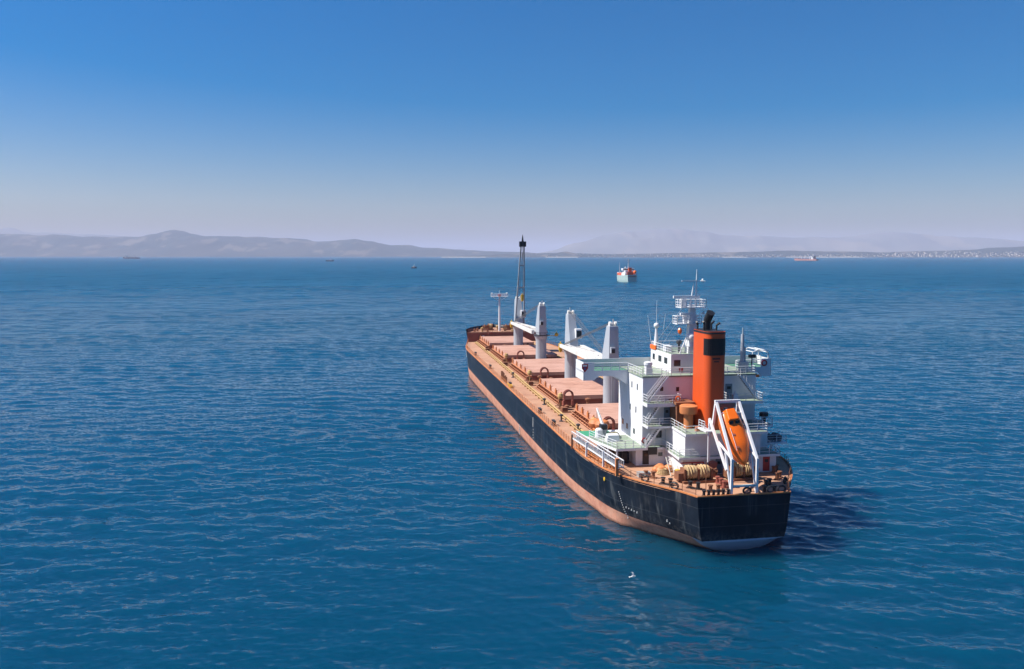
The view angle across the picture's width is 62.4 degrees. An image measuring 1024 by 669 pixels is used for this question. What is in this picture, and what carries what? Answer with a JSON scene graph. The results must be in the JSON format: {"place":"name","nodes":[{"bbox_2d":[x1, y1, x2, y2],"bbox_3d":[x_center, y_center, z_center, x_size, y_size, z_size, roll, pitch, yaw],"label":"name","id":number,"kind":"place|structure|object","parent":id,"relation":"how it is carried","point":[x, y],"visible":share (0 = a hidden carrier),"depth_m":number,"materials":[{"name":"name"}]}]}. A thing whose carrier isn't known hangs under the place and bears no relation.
{"place":"outdoors","nodes":[
{"label":"outdoors","id":0,"kind":"place"},
{"bbox_2d":[0,228,123,236],"bbox_3d":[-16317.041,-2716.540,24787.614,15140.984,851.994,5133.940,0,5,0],"label":"distant ridge","id":1,"kind":"structure","parent":0,"point":[9,231],"depth_m":24560.24,"materials":[{"name":"grey stone"}]},
{"bbox_2d":[0,230,529,256],"bbox_3d":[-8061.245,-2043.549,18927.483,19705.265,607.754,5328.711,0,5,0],"label":"hills","id":2,"kind":"structure","parent":0,"point":[173,243],"depth_m":17752.88,"materials":[{"name":"grey stone"}]},
{"bbox_2d":[0,257,1023,668],"bbox_3d":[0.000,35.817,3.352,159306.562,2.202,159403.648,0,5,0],"label":"sea","id":3,"kind":"structure","parent":0,"point":[268,463],"depth_m":138.15,"materials":[{"name":"liquid"}]},
{"bbox_2d":[123,256,139,258],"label":"freighter","id":4,"kind":"object","parent":3,"relation":"on","point":[127,257],"visible":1,"depth_m":8233.93,"materials":[{"name":"grey paint"}]},
{"bbox_2d":[617,259,636,281],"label":"coastal ship","id":5,"kind":"object","parent":3,"relation":"on","point":[628,274],"visible":0.98,"depth_m":1120.69,"materials":[{"name":"white paint"}]},
{"bbox_2d":[466,235,792,550],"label":"cargo ship","id":6,"kind":"object","parent":3,"relation":"on","point":[567,406],"visible":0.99,"depth_m":116.83,"materials":[{"name":"white paint"}]},
{"bbox_2d":[605,433,619,441],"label":"white locker","id":7,"kind":"object","parent":6,"relation":"on","point":[613,436],"visible":0.86,"depth_m":119.02,"materials":[{"name":"metal"}]},
{"bbox_2d":[636,471,650,477],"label":"deck crate","id":8,"kind":"object","parent":6,"relation":"on","point":[640,472],"visible":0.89,"depth_m":109.75,"materials":[{"name":"grey paint"}]},
{"bbox_2d":[656,468,668,474],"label":"rope coil","id":9,"kind":"object","parent":6,"relation":"on","point":[662,472],"visible":1,"depth_m":110.92,"materials":[{"name":"beige fabric"}]},
{"bbox_2d":[652,463,673,471],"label":"tarpaulin bundle","id":10,"kind":"object","parent":6,"relation":"on","point":[658,466],"visible":0.66,"depth_m":112.21,"materials":[{"name":"orange fabric"}]},
{"bbox_2d":[718,408,749,465],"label":"lifeboat","id":11,"kind":"object","parent":6,"relation":"hanging from","point":[737,437],"visible":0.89,"depth_m":103.63,"materials":[{"name":"orange plastic"}]},
{"bbox_2d":[767,433,773,441],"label":"liferaft","id":12,"kind":"object","parent":6,"relation":"on","point":[770,438],"visible":0.48,"depth_m":116.55,"materials":[{"name":"black plastic"}]},
{"bbox_2d":[771,432,781,440],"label":"liferaft","id":13,"kind":"object","parent":6,"relation":"on","point":[774,434],"visible":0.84,"depth_m":116.85,"materials":[{"name":"black plastic"}]},
{"bbox_2d":[794,256,817,260],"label":"bulk carrier","id":14,"kind":"object","parent":3,"relation":"on","point":[813,258],"visible":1,"depth_m":5314.90,"materials":[{"name":"white paint"}]},
{"bbox_2d":[0,0,1023,252],"label":"sky","id":15,"kind":"structure","parent":0,"point":[478,125],"materials":[{"name":"blue"}]},
{"bbox_2d":[665,457,673,475],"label":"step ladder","id":16,"kind":"object","parent":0,"point":[670,465],"visible":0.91,"depth_m":111.15,"materials":[{"name":"metal"}]},
{"bbox_2d":[456,246,1023,256],"bbox_3d":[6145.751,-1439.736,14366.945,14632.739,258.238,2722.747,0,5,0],"label":"coast","id":17,"kind":"structure","parent":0,"point":[983,252],"depth_m":13904.63},
{"bbox_2d":[529,251,1023,256],"bbox_3d":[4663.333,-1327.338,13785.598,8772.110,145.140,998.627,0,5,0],"label":"town","id":18,"kind":"object","parent":17,"relation":"on","point":[926,254],"visible":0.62,"depth_m":13550.17},
{"bbox_2d":[541,228,1023,253],"bbox_3d":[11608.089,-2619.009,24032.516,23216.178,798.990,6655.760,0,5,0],"label":"mountain","id":19,"kind":"structure","parent":0,"point":[668,240],"depth_m":22736.03,"materials":[{"name":"grey stone"}]}
]}

